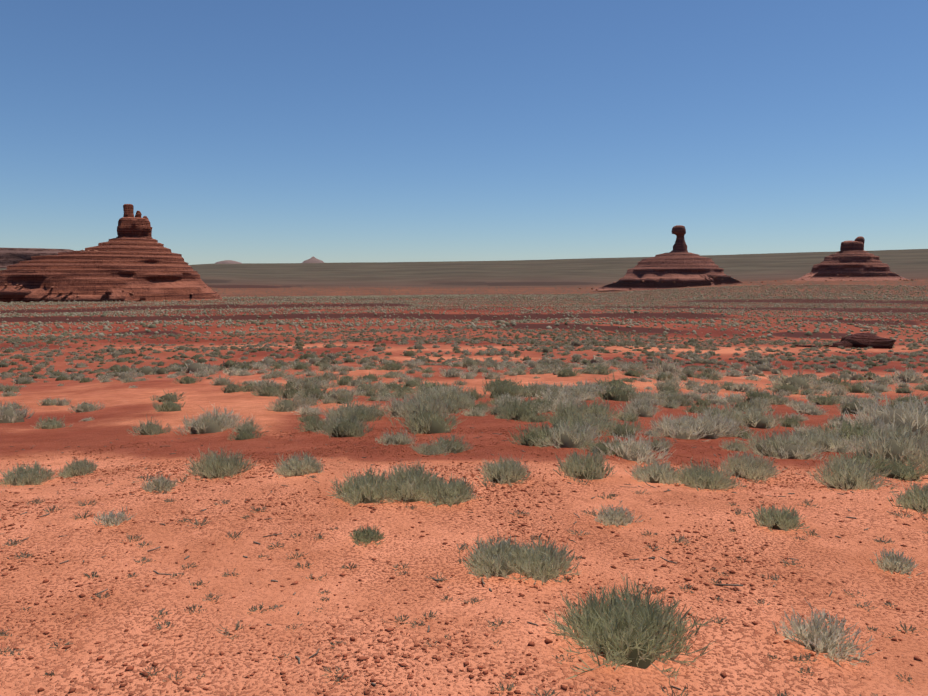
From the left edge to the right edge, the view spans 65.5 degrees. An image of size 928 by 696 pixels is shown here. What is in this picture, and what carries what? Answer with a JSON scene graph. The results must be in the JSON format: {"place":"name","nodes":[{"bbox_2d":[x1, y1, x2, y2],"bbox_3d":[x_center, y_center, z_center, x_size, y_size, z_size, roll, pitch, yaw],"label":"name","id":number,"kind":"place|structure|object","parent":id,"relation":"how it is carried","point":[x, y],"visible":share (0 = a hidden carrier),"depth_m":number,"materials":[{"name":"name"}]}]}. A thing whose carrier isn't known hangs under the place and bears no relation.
{"place":"outdoors","nodes":[
{"label":"outdoors","id":0,"kind":"place"},
{"bbox_2d":[0,248,73,267],"bbox_3d":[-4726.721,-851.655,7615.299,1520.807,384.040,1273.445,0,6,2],"label":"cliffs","id":1,"kind":"structure","parent":0,"point":[10,256],"depth_m":7298.45,"materials":[{"name":"brown stone"}]},
{"bbox_2d":[302,256,323,262],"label":"hill","id":2,"kind":"structure","parent":0,"point":[313,259],"depth_m":4768.03,"materials":[{"name":"stone"}]},
{"bbox_2d":[0,249,927,695],"bbox_3d":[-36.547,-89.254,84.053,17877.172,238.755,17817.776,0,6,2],"label":"ground","id":3,"kind":"structure","parent":0,"point":[836,561],"depth_m":4.41,"materials":[{"name":"soil"}]},
{"bbox_2d":[0,204,222,302],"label":"butte","id":4,"kind":"object","parent":3,"relation":"on","point":[136,259],"visible":0.96,"depth_m":534.56,"materials":[{"name":"stone"}]},
{"bbox_2d":[4,250,225,301],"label":"boulders","id":5,"kind":"object","parent":4,"relation":"on","point":[131,293],"visible":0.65,"depth_m":527.67,"materials":[{"name":"stone"}]},
{"bbox_2d":[215,260,241,263],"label":"hill","id":6,"kind":"structure","parent":3,"relation":"on","point":[227,262],"depth_m":4618.68,"materials":[{"name":"stone"}]},
{"bbox_2d":[0,298,927,341],"bbox_3d":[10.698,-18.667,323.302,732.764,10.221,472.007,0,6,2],"label":"distant scrub","id":7,"kind":"object","parent":3,"relation":"on","point":[733,323],"visible":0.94,"depth_m":202.95,"materials":[{"name":"green plant"}]},
{"bbox_2d":[0,427,927,695],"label":"pebbles","id":8,"kind":"object","parent":3,"relation":"on","point":[485,672],"visible":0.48,"depth_m":4.33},
{"bbox_2d":[0,420,927,689],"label":"dead twigs","id":9,"kind":"object","parent":3,"relation":"on","point":[434,578],"visible":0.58,"depth_m":4.29,"materials":[{"name":"brown wood"}]},
{"bbox_2d":[0,444,927,695],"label":"scrub","id":10,"kind":"object","parent":3,"relation":"on","point":[589,624],"depth_m":4.20,"materials":[{"name":"green plant"}]},
{"bbox_2d":[0,357,927,422],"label":"scrub","id":11,"kind":"object","parent":3,"relation":"on","point":[777,383],"depth_m":19.52,"materials":[{"name":"green plant"}]},
{"bbox_2d":[0,325,927,383],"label":"scrub","id":12,"kind":"object","parent":3,"relation":"on","point":[270,361],"depth_m":53.23,"materials":[{"name":"green plant"}]},
{"bbox_2d":[0,284,927,302],"bbox_3d":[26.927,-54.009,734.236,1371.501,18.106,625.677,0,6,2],"label":"scrub","id":13,"kind":"structure","parent":3,"relation":"on","point":[557,297],"depth_m":688.33,"materials":[{"name":"green plant"}]},
{"bbox_2d":[34,382,927,481],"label":"scrub","id":14,"kind":"object","parent":3,"relation":"on","point":[918,453],"depth_m":9.53,"materials":[{"name":"green plant"}]},
{"bbox_2d":[593,225,741,290],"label":"butte","id":15,"kind":"object","parent":3,"relation":"on","point":[684,265],"visible":0.92,"depth_m":1183.96,"materials":[{"name":"brown stone"}]},
{"bbox_2d":[579,276,762,290],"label":"boulders","id":16,"kind":"object","parent":15,"relation":"on","point":[662,282],"visible":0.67,"depth_m":1177.94,"materials":[{"name":"stone"}]},
{"bbox_2d":[794,332,895,348],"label":"outcrop rock","id":17,"kind":"object","parent":3,"relation":"on","point":[863,340],"visible":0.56,"depth_m":75.69,"materials":[{"name":"brown stone"}]},
{"bbox_2d":[792,236,908,280],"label":"butte","id":18,"kind":"object","parent":3,"relation":"on","point":[853,260],"visible":0.94,"depth_m":1276.22,"materials":[{"name":"brown stone"}]},
{"bbox_2d":[775,273,917,280],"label":"boulders","id":19,"kind":"object","parent":18,"relation":"on","point":[861,278],"visible":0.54,"depth_m":1250.75,"materials":[{"name":"stone"}]},
{"bbox_2d":[0,0,927,264],"label":"sky","id":20,"kind":"structure","parent":0,"point":[243,131],"materials":[{"name":"blue"}]}
]}

